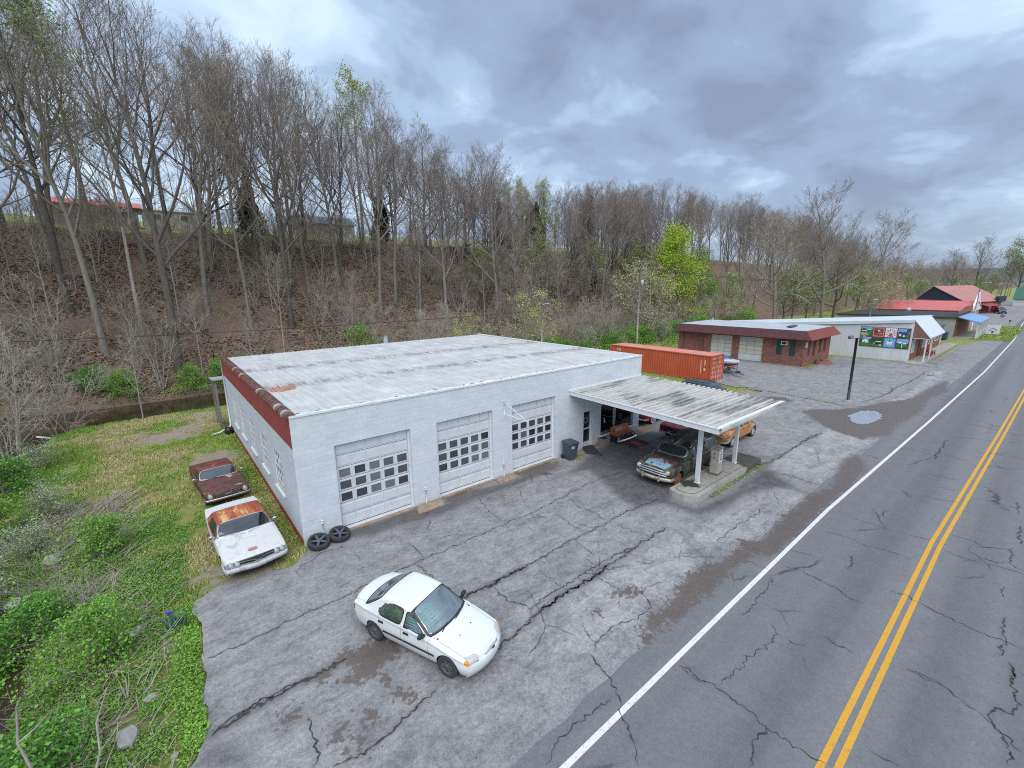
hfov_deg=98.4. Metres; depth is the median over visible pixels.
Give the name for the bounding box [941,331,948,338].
dumpster
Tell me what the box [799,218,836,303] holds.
bare tree
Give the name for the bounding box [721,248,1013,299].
distant wood
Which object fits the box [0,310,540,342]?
power line
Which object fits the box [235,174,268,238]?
cedar tree
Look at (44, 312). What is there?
bare thicket
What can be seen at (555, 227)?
olive tree
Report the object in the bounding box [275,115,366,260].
spreading tree
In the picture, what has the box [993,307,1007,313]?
black suv
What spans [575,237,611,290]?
bare thicket
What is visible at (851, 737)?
line marking
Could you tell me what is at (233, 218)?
bare thicket
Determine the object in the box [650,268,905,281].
power line
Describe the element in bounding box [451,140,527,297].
bare tree
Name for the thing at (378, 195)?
bare tree
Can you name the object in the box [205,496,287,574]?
white coupe
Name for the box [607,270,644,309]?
bare thicket
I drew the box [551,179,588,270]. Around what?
bare tree
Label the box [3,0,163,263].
bare tree
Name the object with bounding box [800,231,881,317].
spreading tree
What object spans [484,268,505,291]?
bare thicket
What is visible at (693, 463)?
front door
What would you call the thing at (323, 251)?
bare thicket
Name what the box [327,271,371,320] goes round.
bare thicket
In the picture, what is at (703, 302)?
bare thicket
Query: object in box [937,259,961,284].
bare tree
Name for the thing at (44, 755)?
green bush
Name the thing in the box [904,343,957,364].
porch slab
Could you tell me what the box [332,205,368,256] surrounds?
bare thicket
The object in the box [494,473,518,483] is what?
concrete apron
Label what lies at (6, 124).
bare tree
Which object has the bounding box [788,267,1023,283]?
hills
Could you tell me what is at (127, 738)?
rock
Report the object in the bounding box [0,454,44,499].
green bush
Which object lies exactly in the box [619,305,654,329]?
bare thicket
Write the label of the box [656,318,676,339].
green bush
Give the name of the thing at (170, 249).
slender tree
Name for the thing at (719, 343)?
overhead door
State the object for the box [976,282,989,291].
green tree
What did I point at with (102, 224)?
bare thicket
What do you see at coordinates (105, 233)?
bare thicket
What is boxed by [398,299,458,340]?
pale branching tree
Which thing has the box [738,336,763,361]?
overhead door
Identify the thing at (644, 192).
bare tree
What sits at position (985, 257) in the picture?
spreading tree
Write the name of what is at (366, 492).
overhead door
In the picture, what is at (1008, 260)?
bare tree
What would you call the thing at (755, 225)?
bare tree
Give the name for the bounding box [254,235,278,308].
slender tree
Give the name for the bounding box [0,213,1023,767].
ground
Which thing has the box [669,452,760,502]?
pump island
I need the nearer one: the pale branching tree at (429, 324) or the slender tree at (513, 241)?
the pale branching tree at (429, 324)
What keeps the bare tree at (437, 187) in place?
on the ground at (214, 321)
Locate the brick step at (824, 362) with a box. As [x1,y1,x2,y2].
[814,359,832,364]
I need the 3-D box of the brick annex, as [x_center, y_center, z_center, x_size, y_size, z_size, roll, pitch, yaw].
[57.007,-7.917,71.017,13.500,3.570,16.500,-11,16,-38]
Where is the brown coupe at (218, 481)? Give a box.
[189,458,249,505]
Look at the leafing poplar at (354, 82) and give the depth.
69.91 m
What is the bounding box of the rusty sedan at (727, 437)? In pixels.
[717,420,755,446]
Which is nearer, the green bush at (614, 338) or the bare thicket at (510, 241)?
the green bush at (614, 338)
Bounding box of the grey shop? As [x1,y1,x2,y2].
[836,305,989,338]
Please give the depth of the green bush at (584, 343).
63.13 m
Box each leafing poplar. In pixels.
[328,59,378,254]
[500,178,513,211]
[514,177,526,252]
[536,175,552,243]
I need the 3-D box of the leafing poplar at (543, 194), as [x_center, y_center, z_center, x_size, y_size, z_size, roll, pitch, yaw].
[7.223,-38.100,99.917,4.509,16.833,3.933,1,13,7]
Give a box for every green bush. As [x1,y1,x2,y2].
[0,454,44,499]
[0,490,49,543]
[0,585,76,670]
[0,631,21,689]
[0,688,118,767]
[2,587,146,707]
[42,508,148,583]
[64,361,110,392]
[95,365,151,401]
[165,361,213,392]
[197,354,228,390]
[546,337,564,344]
[557,338,572,345]
[572,338,592,347]
[592,325,604,344]
[599,324,625,345]
[602,332,622,349]
[617,327,643,343]
[626,321,651,343]
[638,321,658,343]
[651,327,665,341]
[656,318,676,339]
[664,319,685,338]
[685,314,708,321]
[689,313,709,321]
[732,306,758,319]
[736,307,756,319]
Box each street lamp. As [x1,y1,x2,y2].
[541,303,548,341]
[971,282,991,328]
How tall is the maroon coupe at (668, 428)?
1.373 m
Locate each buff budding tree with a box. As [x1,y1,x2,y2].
[607,256,683,335]
[717,296,752,319]
[776,298,803,318]
[791,288,826,317]
[817,292,847,315]
[851,267,915,309]
[852,281,901,309]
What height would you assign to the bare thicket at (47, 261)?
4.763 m
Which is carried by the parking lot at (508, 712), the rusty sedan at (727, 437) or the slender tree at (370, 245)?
the rusty sedan at (727, 437)
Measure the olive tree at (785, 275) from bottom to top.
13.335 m
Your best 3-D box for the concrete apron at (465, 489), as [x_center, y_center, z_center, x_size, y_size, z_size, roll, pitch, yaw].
[-2.178,5.018,21.299,3.080,0.170,0.560,-11,16,-38]
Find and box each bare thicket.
[0,176,66,251]
[0,272,81,357]
[0,300,23,358]
[0,308,90,399]
[0,319,78,453]
[0,338,110,442]
[0,377,58,469]
[2,183,37,221]
[10,320,78,378]
[14,184,57,223]
[26,235,69,276]
[50,197,127,262]
[52,200,75,226]
[58,199,98,230]
[58,202,81,227]
[76,187,145,253]
[85,180,126,240]
[95,278,158,349]
[109,308,202,388]
[122,314,169,360]
[137,300,187,354]
[155,200,195,244]
[174,277,225,329]
[177,185,231,257]
[178,190,196,227]
[182,224,224,280]
[214,196,239,234]
[215,206,237,231]
[215,252,255,292]
[221,207,240,236]
[230,261,270,303]
[233,207,266,250]
[242,189,295,250]
[257,205,307,257]
[268,246,301,290]
[290,211,305,239]
[290,223,336,273]
[296,287,340,335]
[301,261,340,319]
[303,205,326,238]
[305,215,327,242]
[312,224,335,258]
[313,284,379,345]
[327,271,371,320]
[330,294,358,325]
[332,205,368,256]
[332,261,355,294]
[332,289,395,340]
[336,217,352,241]
[340,309,368,338]
[365,252,396,292]
[368,226,387,247]
[373,223,428,280]
[390,229,414,267]
[392,310,428,341]
[400,261,424,288]
[404,271,427,307]
[416,251,427,275]
[422,256,446,287]
[432,302,467,336]
[434,259,480,310]
[439,276,476,319]
[444,194,479,264]
[446,256,469,292]
[460,243,513,303]
[460,293,508,334]
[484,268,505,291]
[493,318,514,337]
[494,220,530,261]
[499,251,549,322]
[500,222,529,266]
[502,252,532,295]
[502,298,518,326]
[509,305,550,340]
[510,216,547,262]
[517,236,552,286]
[521,242,569,307]
[522,220,577,283]
[522,238,582,304]
[534,238,571,296]
[537,307,565,339]
[543,288,596,345]
[558,316,587,341]
[565,303,597,340]
[571,296,613,336]
[574,295,622,334]
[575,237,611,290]
[579,292,617,346]
[586,295,626,341]
[592,283,632,330]
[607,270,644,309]
[607,307,628,333]
[615,305,647,331]
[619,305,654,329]
[629,303,661,336]
[641,299,670,327]
[655,301,682,322]
[656,303,681,320]
[678,306,701,322]
[689,293,716,316]
[697,293,731,319]
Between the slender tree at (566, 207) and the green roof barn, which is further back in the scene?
the green roof barn
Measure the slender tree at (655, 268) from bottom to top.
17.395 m
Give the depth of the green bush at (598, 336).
71.42 m
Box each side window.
[233,398,239,429]
[240,407,247,440]
[249,418,257,455]
[260,432,269,474]
[273,448,285,497]
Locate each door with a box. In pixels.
[334,429,412,525]
[436,411,491,493]
[512,397,552,468]
[583,411,590,445]
[689,459,695,471]
[698,339,703,350]
[701,451,709,464]
[710,334,732,355]
[711,356,717,379]
[716,355,722,378]
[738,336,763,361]
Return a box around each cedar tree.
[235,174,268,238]
[369,199,392,243]
[488,202,510,249]
[527,202,543,251]
[570,214,587,261]
[584,241,605,284]
[625,227,641,269]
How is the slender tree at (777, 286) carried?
on the ground at (214, 321)
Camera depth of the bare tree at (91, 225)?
51.60 m
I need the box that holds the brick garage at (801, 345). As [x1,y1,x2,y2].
[674,317,840,366]
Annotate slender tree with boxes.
[0,132,30,227]
[0,222,29,291]
[5,207,53,318]
[35,39,183,335]
[56,224,80,290]
[61,180,109,282]
[73,176,100,245]
[112,326,158,418]
[136,162,170,247]
[143,145,176,232]
[143,203,185,295]
[149,216,190,313]
[159,101,287,331]
[162,223,183,285]
[175,291,211,371]
[209,100,276,277]
[214,217,233,279]
[223,168,247,244]
[237,306,257,355]
[254,146,308,267]
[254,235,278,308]
[262,248,295,350]
[264,149,336,313]
[290,198,313,233]
[293,124,367,305]
[352,201,371,266]
[358,211,376,274]
[385,190,444,333]
[390,178,449,322]
[407,236,428,300]
[429,215,438,262]
[431,245,449,299]
[432,303,446,337]
[460,291,474,331]
[465,205,486,268]
[472,254,489,325]
[485,244,511,317]
[488,200,517,266]
[491,242,507,298]
[491,280,509,336]
[496,253,537,338]
[501,222,534,300]
[506,200,542,282]
[508,227,533,287]
[514,273,534,335]
[523,193,537,232]
[535,239,559,322]
[545,197,565,268]
[547,249,570,314]
[548,190,564,244]
[553,221,571,289]
[554,193,583,230]
[558,190,575,249]
[564,241,586,303]
[565,262,594,337]
[570,224,592,297]
[572,220,588,254]
[576,251,612,329]
[588,251,606,301]
[600,271,628,310]
[617,229,637,306]
[627,237,647,293]
[635,201,669,264]
[650,242,664,311]
[725,230,738,270]
[727,219,755,287]
[731,267,761,308]
[770,274,786,318]
[802,240,835,306]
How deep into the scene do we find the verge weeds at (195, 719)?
10.83 m
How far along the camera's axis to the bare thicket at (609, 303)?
83.73 m
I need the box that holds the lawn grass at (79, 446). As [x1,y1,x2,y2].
[0,406,304,682]
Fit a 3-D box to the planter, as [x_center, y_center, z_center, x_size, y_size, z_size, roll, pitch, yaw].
[5.564,3.445,26.779,0.480,0.446,0.440,-8,15,-30]
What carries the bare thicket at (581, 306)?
on the ground at (214, 321)
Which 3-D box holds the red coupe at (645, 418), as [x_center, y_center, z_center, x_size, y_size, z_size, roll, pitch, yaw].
[10.255,1.772,32.050,4.995,1.373,1.856,-11,16,-40]
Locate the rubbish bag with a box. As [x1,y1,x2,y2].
[225,427,233,433]
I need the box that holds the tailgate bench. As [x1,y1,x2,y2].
[610,422,636,443]
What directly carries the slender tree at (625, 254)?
on the ground at (214, 321)
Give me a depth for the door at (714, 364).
43.68 m
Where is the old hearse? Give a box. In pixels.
[636,428,720,484]
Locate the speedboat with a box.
[724,354,739,367]
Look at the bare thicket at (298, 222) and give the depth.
74.66 m
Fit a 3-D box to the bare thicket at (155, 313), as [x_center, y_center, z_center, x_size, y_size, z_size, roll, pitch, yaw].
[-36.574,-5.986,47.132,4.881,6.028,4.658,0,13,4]
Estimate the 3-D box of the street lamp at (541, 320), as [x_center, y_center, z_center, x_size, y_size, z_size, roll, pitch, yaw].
[4.175,-6.207,55.267,1.066,7.740,0.380,-4,13,-15]
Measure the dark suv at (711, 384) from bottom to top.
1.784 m
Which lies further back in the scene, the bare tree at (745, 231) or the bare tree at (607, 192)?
the bare tree at (745, 231)
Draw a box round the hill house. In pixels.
[35,196,140,227]
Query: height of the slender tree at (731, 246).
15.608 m
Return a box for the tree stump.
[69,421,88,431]
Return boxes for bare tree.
[0,0,98,234]
[0,0,137,354]
[0,0,142,238]
[0,22,50,227]
[0,29,24,252]
[0,38,115,262]
[0,53,85,208]
[0,327,26,370]
[1,0,249,372]
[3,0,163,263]
[69,43,277,316]
[79,0,220,234]
[131,44,244,243]
[141,14,298,263]
[146,30,259,270]
[187,42,347,329]
[191,50,269,240]
[194,39,269,168]
[216,46,332,291]
[230,38,328,255]
[252,89,332,239]
[254,59,357,277]
[309,91,362,263]
[315,117,374,248]
[332,72,423,313]
[347,101,448,301]
[350,121,385,225]
[369,149,419,250]
[385,144,421,245]
[395,139,421,241]
[402,134,475,329]
[409,153,440,246]
[418,150,469,273]
[426,153,469,262]
[433,158,454,232]
[440,140,531,330]
[444,175,466,255]
[446,151,485,261]
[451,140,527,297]
[462,176,481,247]
[466,170,519,290]
[466,173,517,263]
[478,178,488,244]
[479,175,508,250]
[499,180,518,254]
[510,187,554,264]
[511,177,537,247]
[526,180,547,222]
[529,192,549,221]
[531,174,555,225]
[550,197,587,283]
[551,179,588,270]
[552,199,602,319]
[555,185,580,212]
[566,178,613,274]
[572,192,633,309]
[573,183,628,246]
[573,185,592,217]
[574,197,594,263]
[576,183,598,219]
[578,179,613,262]
[579,187,603,238]
[585,182,614,248]
[589,188,649,311]
[591,177,648,304]
[593,181,647,296]
[597,196,636,275]
[602,180,646,279]
[621,203,660,276]
[623,201,671,308]
[627,181,647,215]
[628,183,650,236]
[628,199,649,275]
[631,195,662,274]
[633,183,689,264]
[634,184,657,206]
[634,193,666,257]
[640,187,659,229]
[651,177,672,234]
[652,185,699,268]
[666,192,709,270]
[666,210,715,307]
[672,195,717,254]
[676,190,709,252]
[677,188,700,251]
[678,186,701,230]
[691,195,720,243]
[694,191,721,266]
[703,197,728,262]
[707,193,756,310]
[711,201,736,261]
[719,204,735,234]
[722,191,772,310]
[731,201,758,282]
[734,204,756,266]
[736,200,762,259]
[736,204,788,310]
[749,209,792,296]
[750,202,800,290]
[750,205,769,269]
[750,211,767,271]
[764,211,794,291]
[765,207,786,276]
[769,205,807,288]
[771,215,820,270]
[772,211,817,310]
[792,215,833,313]
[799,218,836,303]
[804,210,839,297]
[809,219,855,270]
[814,228,856,306]
[835,240,861,305]
[836,233,865,299]
[839,226,882,305]
[851,241,880,303]
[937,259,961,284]
[953,257,972,283]
[994,246,1023,295]
[994,258,1023,302]
[997,257,1023,295]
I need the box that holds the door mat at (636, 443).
[622,439,649,448]
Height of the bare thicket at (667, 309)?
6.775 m
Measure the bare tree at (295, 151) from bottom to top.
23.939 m
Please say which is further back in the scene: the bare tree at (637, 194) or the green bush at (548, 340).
the bare tree at (637, 194)
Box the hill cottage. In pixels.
[291,215,355,240]
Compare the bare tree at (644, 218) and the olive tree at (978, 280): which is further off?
the olive tree at (978, 280)
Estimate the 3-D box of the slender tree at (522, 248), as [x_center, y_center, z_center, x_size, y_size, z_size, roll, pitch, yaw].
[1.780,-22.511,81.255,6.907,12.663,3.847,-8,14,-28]
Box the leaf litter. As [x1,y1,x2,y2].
[0,225,623,407]
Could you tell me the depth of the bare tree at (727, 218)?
164.57 m
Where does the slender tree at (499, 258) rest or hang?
on the ground at (214, 321)
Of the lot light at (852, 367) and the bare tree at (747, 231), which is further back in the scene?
the bare tree at (747, 231)
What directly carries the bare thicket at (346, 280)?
on the ground at (214, 321)
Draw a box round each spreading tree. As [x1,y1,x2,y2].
[88,21,262,249]
[206,57,324,249]
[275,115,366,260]
[335,121,422,245]
[374,111,473,263]
[427,169,499,259]
[727,212,852,318]
[768,175,902,317]
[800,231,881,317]
[811,208,934,309]
[920,249,989,291]
[947,233,1016,289]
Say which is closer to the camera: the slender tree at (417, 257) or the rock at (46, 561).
the rock at (46, 561)
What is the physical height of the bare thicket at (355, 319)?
9.473 m
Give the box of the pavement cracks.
[208,372,1022,766]
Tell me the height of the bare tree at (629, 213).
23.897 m
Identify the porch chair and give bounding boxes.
[926,345,935,354]
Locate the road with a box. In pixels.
[512,318,1023,767]
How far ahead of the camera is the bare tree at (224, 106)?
56.44 m
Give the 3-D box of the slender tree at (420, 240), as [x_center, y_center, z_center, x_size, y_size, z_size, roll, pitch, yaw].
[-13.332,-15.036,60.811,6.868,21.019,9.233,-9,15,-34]
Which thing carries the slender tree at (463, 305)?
on the ground at (214, 321)
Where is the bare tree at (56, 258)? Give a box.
[0,0,130,314]
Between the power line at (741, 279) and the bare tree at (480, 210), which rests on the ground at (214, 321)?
the bare tree at (480, 210)
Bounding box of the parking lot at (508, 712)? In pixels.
[190,300,1023,767]
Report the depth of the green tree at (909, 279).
172.29 m
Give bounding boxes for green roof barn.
[1013,287,1023,305]
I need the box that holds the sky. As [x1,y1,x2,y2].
[0,0,1023,268]
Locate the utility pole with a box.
[633,267,646,343]
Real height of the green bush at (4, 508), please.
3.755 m
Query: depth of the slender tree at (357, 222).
69.54 m
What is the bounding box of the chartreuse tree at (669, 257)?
[636,216,718,319]
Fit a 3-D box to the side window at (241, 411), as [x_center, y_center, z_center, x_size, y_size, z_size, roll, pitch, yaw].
[-15.496,2.233,25.474,0.180,1.790,1.480,-11,16,-38]
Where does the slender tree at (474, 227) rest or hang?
on the ground at (214, 321)
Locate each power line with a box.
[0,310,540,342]
[649,269,894,282]
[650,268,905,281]
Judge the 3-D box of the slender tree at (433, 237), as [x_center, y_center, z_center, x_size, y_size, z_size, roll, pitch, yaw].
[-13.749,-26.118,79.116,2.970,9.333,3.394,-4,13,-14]
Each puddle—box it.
[848,410,882,423]
[927,371,942,375]
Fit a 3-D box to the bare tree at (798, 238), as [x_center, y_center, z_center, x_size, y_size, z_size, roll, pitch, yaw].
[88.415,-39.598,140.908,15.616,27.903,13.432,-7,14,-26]
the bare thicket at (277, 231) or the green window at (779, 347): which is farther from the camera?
the bare thicket at (277, 231)
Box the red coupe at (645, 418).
[639,414,656,423]
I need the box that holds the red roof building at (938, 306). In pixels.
[874,292,981,326]
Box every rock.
[3,595,30,610]
[43,553,62,565]
[117,725,139,750]
[128,624,146,638]
[142,692,160,702]
[170,751,178,761]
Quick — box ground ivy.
[0,513,192,767]
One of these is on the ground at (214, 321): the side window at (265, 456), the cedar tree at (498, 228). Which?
the cedar tree at (498, 228)
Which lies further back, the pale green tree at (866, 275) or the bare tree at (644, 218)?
the pale green tree at (866, 275)
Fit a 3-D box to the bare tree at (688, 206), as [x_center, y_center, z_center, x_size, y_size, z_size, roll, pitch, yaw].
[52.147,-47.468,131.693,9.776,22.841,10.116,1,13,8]
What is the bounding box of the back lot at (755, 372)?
[638,300,1008,423]
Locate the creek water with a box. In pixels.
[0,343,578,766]
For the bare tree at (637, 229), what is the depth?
103.75 m
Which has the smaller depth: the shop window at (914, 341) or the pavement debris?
the pavement debris
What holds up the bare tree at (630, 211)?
on the ground at (214, 321)
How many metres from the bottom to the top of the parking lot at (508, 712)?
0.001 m
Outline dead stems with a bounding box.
[0,188,597,767]
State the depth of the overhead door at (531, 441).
23.60 m
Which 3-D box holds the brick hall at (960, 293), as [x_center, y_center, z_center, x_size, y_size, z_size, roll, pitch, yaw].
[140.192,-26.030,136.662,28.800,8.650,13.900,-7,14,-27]
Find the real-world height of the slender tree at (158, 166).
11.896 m
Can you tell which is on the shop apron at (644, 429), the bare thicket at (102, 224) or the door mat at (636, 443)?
the door mat at (636, 443)
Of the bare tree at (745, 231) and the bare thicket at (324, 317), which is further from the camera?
the bare tree at (745, 231)
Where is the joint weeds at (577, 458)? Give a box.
[223,354,904,549]
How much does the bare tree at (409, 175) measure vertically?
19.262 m
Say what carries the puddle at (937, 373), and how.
on the parking lot at (508, 712)
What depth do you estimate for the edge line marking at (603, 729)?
12.51 m
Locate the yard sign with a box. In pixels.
[985,325,1000,334]
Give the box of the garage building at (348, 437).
[212,333,642,545]
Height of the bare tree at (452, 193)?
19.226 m
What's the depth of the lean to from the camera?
30.47 m
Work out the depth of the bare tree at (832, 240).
151.96 m
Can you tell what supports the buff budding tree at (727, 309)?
on the ground at (214, 321)
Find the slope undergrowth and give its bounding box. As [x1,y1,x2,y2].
[0,225,688,397]
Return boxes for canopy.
[569,375,786,483]
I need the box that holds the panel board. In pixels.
[859,326,911,348]
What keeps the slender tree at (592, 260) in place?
on the ground at (214, 321)
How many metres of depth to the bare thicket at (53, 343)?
38.91 m
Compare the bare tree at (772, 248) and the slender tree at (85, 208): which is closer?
the slender tree at (85, 208)
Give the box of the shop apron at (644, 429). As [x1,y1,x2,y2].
[577,424,654,455]
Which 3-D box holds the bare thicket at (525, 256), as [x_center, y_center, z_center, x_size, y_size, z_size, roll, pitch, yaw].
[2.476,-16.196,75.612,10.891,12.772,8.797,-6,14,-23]
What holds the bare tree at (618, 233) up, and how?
on the ground at (214, 321)
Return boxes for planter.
[598,436,608,445]
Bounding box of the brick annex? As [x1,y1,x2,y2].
[928,324,946,348]
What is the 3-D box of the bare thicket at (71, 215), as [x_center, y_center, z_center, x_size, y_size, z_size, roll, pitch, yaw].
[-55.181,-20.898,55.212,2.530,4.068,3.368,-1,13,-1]
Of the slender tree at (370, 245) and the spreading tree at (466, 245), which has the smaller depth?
the slender tree at (370, 245)
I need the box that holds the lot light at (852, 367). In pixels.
[844,335,865,401]
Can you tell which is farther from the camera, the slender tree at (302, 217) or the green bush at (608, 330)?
the green bush at (608, 330)
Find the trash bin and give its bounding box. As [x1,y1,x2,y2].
[561,438,579,459]
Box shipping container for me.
[610,343,724,380]
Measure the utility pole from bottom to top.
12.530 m
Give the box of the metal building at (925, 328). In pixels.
[730,315,944,361]
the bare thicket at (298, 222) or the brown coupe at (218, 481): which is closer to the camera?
the brown coupe at (218, 481)
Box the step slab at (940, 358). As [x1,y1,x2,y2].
[930,345,964,363]
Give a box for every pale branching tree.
[356,316,401,345]
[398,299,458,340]
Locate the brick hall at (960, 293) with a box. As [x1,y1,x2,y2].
[916,285,1006,312]
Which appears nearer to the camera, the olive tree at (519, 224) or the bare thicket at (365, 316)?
the bare thicket at (365, 316)
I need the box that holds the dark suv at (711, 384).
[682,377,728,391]
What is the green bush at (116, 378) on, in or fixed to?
on the ground at (214, 321)
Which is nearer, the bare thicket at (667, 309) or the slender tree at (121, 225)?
the slender tree at (121, 225)
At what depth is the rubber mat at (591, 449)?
25.75 m
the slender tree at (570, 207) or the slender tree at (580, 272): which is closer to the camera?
the slender tree at (580, 272)
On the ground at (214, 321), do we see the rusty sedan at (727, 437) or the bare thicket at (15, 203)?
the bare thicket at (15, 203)
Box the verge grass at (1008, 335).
[969,326,1023,341]
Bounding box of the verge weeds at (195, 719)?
[146,601,210,767]
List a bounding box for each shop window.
[599,404,635,436]
[910,339,915,352]
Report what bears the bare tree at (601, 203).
on the ground at (214, 321)
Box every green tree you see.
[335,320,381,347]
[668,247,718,310]
[694,276,730,315]
[711,266,756,317]
[771,263,822,318]
[810,278,833,315]
[838,263,878,308]
[844,273,876,310]
[863,268,890,309]
[897,274,923,299]
[913,280,930,294]
[949,274,962,285]
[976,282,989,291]
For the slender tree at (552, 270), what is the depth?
77.51 m
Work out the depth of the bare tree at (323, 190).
59.86 m
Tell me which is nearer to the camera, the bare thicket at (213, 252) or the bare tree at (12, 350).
the bare tree at (12, 350)
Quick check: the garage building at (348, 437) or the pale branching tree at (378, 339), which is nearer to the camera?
the garage building at (348, 437)
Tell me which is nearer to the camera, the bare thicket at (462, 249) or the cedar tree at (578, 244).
the bare thicket at (462, 249)
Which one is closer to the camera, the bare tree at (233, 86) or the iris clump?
the iris clump
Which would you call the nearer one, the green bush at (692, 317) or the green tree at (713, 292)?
the green bush at (692, 317)
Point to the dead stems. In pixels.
(106, 504)
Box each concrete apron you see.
[349,506,413,530]
[416,498,444,513]
[442,479,493,498]
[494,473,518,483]
[514,458,554,473]
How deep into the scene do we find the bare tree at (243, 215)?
62.99 m
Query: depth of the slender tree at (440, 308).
61.30 m
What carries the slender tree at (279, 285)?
on the ground at (214, 321)
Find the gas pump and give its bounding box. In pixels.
[709,445,723,475]
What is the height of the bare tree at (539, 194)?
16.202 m
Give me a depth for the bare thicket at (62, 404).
30.87 m
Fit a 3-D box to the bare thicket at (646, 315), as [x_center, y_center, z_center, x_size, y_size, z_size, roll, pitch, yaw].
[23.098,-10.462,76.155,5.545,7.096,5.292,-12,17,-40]
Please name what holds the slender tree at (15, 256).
on the ground at (214, 321)
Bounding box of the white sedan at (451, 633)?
[354,572,500,677]
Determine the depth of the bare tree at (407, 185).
83.53 m
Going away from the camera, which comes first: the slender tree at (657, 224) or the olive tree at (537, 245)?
the olive tree at (537, 245)
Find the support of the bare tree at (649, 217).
on the ground at (214, 321)
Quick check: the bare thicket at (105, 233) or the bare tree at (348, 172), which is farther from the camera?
the bare tree at (348, 172)
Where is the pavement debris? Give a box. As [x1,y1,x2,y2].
[277,393,873,767]
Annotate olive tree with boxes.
[455,240,505,314]
[496,206,537,263]
[515,232,558,299]
[526,206,567,271]
[562,236,612,309]
[599,229,622,271]
[604,234,662,318]
[637,272,678,319]
[695,243,722,293]
[768,272,806,318]
[788,265,828,317]
[825,272,849,299]
[905,280,929,299]
[972,276,987,290]
[985,272,1005,295]
[992,234,1023,286]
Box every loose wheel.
[307,533,329,550]
[329,525,350,542]
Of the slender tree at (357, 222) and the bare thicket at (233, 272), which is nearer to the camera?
the bare thicket at (233, 272)
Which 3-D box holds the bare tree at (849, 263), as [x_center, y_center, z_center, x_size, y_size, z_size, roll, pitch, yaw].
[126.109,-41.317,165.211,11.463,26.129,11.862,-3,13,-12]
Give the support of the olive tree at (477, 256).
on the ground at (214, 321)
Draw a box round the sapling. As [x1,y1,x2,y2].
[15,689,139,767]
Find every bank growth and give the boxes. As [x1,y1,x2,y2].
[0,379,222,415]
[585,334,678,349]
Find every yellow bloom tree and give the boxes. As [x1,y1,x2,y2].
[434,312,479,336]
[463,324,497,334]
[498,287,561,341]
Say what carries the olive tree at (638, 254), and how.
on the ground at (214, 321)
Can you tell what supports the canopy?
on the pump island
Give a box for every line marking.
[559,322,1023,767]
[815,389,1023,767]
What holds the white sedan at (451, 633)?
on the parking lot at (508, 712)
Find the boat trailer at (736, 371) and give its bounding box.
[723,366,743,376]
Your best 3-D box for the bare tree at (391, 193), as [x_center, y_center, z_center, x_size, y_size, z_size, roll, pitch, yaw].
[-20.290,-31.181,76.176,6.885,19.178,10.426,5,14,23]
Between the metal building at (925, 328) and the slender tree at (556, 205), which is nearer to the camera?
the metal building at (925, 328)
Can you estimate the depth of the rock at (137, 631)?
12.47 m
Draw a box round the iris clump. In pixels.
[158,610,189,634]
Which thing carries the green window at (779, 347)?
in the brick garage at (801, 345)
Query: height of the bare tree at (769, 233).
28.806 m
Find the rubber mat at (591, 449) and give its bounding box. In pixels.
[582,445,602,455]
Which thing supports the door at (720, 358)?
in the shipping container
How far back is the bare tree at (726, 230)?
120.84 m
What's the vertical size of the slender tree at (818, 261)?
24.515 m
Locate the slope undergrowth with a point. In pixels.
(294, 274)
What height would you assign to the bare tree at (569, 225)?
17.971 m
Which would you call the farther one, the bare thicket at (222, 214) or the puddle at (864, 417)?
the bare thicket at (222, 214)
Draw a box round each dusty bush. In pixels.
[0,508,60,570]
[0,552,20,602]
[3,435,67,472]
[13,465,85,521]
[573,322,601,348]
[601,319,626,337]
[617,333,630,342]
[647,318,674,342]
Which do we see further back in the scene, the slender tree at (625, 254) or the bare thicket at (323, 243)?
the slender tree at (625, 254)
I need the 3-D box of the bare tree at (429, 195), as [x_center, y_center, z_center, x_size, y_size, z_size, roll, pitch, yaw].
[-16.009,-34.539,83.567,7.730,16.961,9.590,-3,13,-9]
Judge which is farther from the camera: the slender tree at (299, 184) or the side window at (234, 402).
the slender tree at (299, 184)
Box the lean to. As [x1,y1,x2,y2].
[208,376,224,430]
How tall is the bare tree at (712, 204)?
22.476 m
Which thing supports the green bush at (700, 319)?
on the ground at (214, 321)
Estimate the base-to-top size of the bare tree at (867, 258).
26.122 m
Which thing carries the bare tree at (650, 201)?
on the ground at (214, 321)
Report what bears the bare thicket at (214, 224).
on the ground at (214, 321)
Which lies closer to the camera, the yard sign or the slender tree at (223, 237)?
the slender tree at (223, 237)
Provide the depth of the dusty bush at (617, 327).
74.64 m
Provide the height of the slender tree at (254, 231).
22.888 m
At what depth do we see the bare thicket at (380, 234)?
77.45 m
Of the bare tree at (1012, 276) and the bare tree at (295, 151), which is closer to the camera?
the bare tree at (295, 151)
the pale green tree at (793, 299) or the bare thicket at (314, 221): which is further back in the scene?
the pale green tree at (793, 299)
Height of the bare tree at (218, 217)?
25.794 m
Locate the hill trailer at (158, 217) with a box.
[139,207,197,230]
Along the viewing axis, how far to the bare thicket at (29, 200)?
56.32 m
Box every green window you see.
[776,338,782,354]
[788,339,796,355]
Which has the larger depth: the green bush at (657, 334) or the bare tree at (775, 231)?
the bare tree at (775, 231)
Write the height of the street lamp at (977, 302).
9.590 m
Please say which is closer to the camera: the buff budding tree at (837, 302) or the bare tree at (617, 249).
the bare tree at (617, 249)
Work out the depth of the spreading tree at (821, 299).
95.43 m
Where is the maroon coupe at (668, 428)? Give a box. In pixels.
[659,421,689,435]
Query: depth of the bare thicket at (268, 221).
65.13 m
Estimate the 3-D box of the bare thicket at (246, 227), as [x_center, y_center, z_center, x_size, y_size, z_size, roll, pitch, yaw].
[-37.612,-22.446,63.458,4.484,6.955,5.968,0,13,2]

